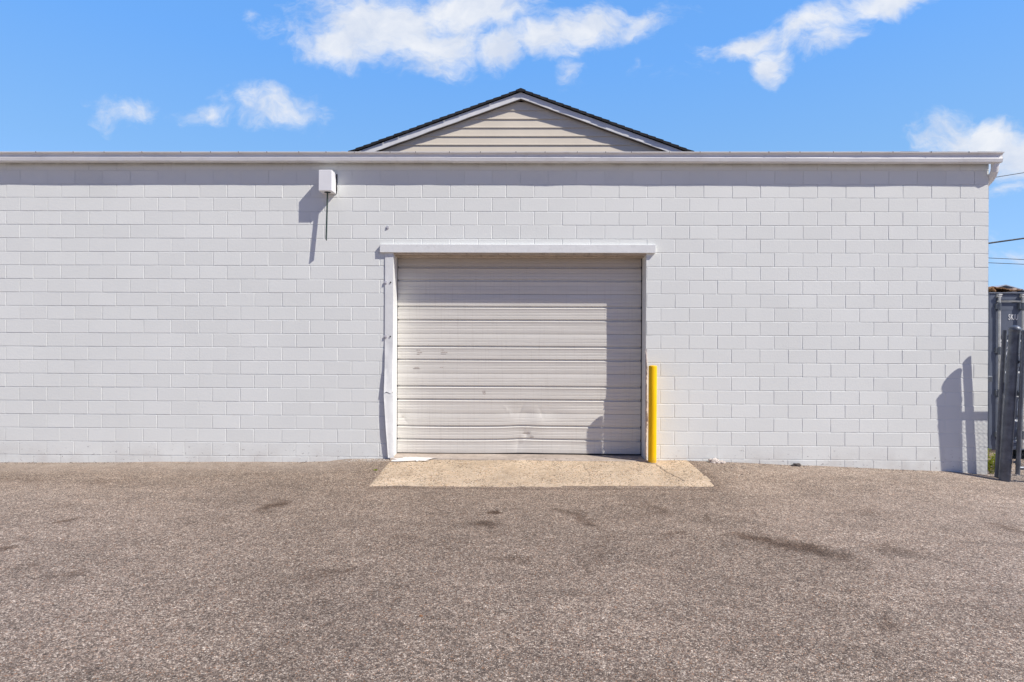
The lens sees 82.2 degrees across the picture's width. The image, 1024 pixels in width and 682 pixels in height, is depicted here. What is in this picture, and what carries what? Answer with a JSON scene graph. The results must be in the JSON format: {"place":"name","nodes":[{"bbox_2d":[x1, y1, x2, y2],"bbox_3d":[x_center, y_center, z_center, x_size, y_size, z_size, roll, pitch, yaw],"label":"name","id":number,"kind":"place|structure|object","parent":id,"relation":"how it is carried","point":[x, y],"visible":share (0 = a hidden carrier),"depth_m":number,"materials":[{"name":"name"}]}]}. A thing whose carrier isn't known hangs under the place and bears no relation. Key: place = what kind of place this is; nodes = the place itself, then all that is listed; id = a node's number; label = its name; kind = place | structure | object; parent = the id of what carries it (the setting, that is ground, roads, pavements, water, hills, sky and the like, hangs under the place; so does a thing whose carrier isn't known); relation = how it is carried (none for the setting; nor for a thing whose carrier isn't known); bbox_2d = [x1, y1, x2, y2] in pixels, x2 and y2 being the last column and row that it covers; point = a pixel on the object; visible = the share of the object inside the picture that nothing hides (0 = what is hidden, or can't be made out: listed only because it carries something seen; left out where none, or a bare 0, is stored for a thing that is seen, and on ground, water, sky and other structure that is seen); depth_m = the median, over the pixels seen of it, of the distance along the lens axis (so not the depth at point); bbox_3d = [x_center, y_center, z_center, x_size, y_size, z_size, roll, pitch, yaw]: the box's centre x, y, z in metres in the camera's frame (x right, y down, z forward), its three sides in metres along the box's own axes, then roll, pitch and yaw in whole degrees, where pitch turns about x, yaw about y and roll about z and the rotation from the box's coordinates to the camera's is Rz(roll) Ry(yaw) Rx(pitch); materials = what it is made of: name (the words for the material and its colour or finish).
{"place":"outdoors","nodes":[
{"label":"outdoors","id":0,"kind":"place"},
{"bbox_2d":[0,450,1023,681],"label":"ground","id":1,"kind":"structure","parent":0,"point":[501,585],"depth_m":4.57,"materials":[{"name":"grey asphalt"}]},
{"bbox_2d":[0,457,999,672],"bbox_3d":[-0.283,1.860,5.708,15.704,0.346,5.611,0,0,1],"label":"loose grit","id":2,"kind":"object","parent":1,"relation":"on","point":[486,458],"visible":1,"depth_m":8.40,"materials":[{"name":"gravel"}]},
{"bbox_2d":[0,88,1004,474],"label":"warehouse","id":3,"kind":"structure","parent":1,"relation":"on","point":[558,276],"depth_m":8.54,"materials":[{"name":"concrete"}]},
{"bbox_2d":[319,170,336,240],"bbox_3d":[-2.646,-1.935,8.435,0.208,0.993,0.199,0,0,1],"label":"wall light box","id":4,"kind":"object","parent":3,"relation":"attached to","point":[327,182],"visible":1,"depth_m":8.34,"materials":[{"name":"metal"}]},
{"bbox_2d":[397,258,641,454],"bbox_3d":[0.107,0.203,8.814,3.660,2.995,0.070,0,0,1],"label":"garage door","id":5,"kind":"structure","parent":3,"relation":"in","point":[495,355],"depth_m":8.79,"materials":[{"name":"paint"}]},
{"bbox_2d":[369,460,713,486],"bbox_3d":[0.406,1.762,7.823,4.352,0.106,1.349,0,0,1],"label":"concrete apron","id":6,"kind":"object","parent":1,"relation":"on","point":[494,473],"visible":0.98,"depth_m":7.76,"materials":[{"name":"beige concrete"}]},
{"bbox_2d":[391,457,432,460],"bbox_3d":[-1.390,1.697,8.431,0.663,0.022,0.233,0,0,1],"label":"paint spill","id":7,"kind":"object","parent":6,"relation":"on","point":[414,459],"visible":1,"depth_m":8.42,"materials":[{"name":"white paint"}]},
{"bbox_2d":[390,453,647,461],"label":"concrete sill","id":8,"kind":"structure","parent":6,"relation":"on","point":[541,457],"depth_m":8.60,"materials":[{"name":"beige concrete"}]},
{"bbox_2d":[648,365,656,463],"bbox_3d":[1.990,1.077,8.345,0.155,1.463,0.148,0,0,1],"label":"bollard","id":9,"kind":"object","parent":1,"relation":"on","point":[652,416],"visible":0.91,"depth_m":8.29,"materials":[{"name":"metal"}]},
{"bbox_2d":[708,458,720,463],"bbox_3d":[2.898,1.727,8.403,0.174,0.101,0.102,0,0,1],"label":"concrete chunk","id":10,"kind":"object","parent":1,"relation":"on","point":[715,460],"visible":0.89,"depth_m":8.37,"materials":[{"name":"white concrete"}]},
{"bbox_2d":[988,448,994,473],"bbox_3d":[6.957,1.729,8.511,0.296,0.398,0.213,0,0,1],"label":"weed","id":11,"kind":"object","parent":1,"relation":"on","point":[990,463],"visible":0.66,"depth_m":8.48,"materials":[{"name":"green plant"}]},
{"bbox_2d":[994,330,1007,477],"bbox_3d":[6.866,0.895,8.246,0.060,2.191,0.148,0,0,-25],"label":"fence post","id":12,"kind":"object","parent":1,"relation":"on","point":[1001,391],"visible":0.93,"depth_m":8.22,"materials":[{"name":"metal"}]},
{"bbox_2d":[988,292,1023,459],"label":"shipping container","id":13,"kind":"object","parent":1,"relation":"on","point":[1005,310],"visible":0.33,"depth_m":9.68,"materials":[{"name":"metal"}]},
{"bbox_2d":[988,287,1001,291],"bbox_3d":[7.967,-0.854,9.979,0.250,0.108,0.644,0,0,1],"label":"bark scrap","id":14,"kind":"object","parent":13,"relation":"on","point":[991,289],"visible":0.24,"depth_m":9.70,"materials":[{"name":"brown wood"}]},
{"bbox_2d":[988,285,1023,291],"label":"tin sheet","id":15,"kind":"object","parent":13,"relation":"on","point":[1006,286],"visible":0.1,"depth_m":10.43,"materials":[{"name":"silver metal"}]},
{"bbox_2d":[991,286,1022,291],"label":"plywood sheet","id":16,"kind":"object","parent":13,"relation":"on","point":[1001,290],"visible":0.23,"depth_m":9.76,"materials":[{"name":"brown wood"}]},
{"bbox_2d":[994,294,1023,448],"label":"door","id":17,"kind":"structure","parent":13,"relation":"in","point":[1008,314],"depth_m":9.69,"materials":[{"name":"paint"}]},
{"bbox_2d":[998,325,1023,481],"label":"gate post","id":18,"kind":"object","parent":1,"relation":"on","point":[1013,361],"visible":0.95,"depth_m":8.06,"materials":[{"name":"metal"}]},
{"bbox_2d":[1015,330,1023,474],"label":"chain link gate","id":19,"kind":"structure","parent":18,"relation":"attached to","point":[1020,423],"depth_m":7.99,"materials":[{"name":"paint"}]},
{"bbox_2d":[0,0,1023,288],"label":"sky","id":20,"kind":"structure","parent":0,"point":[76,75],"materials":[{"name":"blue"}]},
{"bbox_2d":[988,238,1023,243],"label":"overhead wire","id":21,"kind":"object","parent":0,"point":[1005,240],"visible":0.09,"depth_m":28.16,"materials":[{"name":"black metal"}]},
{"bbox_2d":[988,456,1023,481],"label":"gravel","id":22,"kind":"structure","parent":0,"point":[1013,470],"depth_m":8.61,"materials":[{"name":"grey gravel"}]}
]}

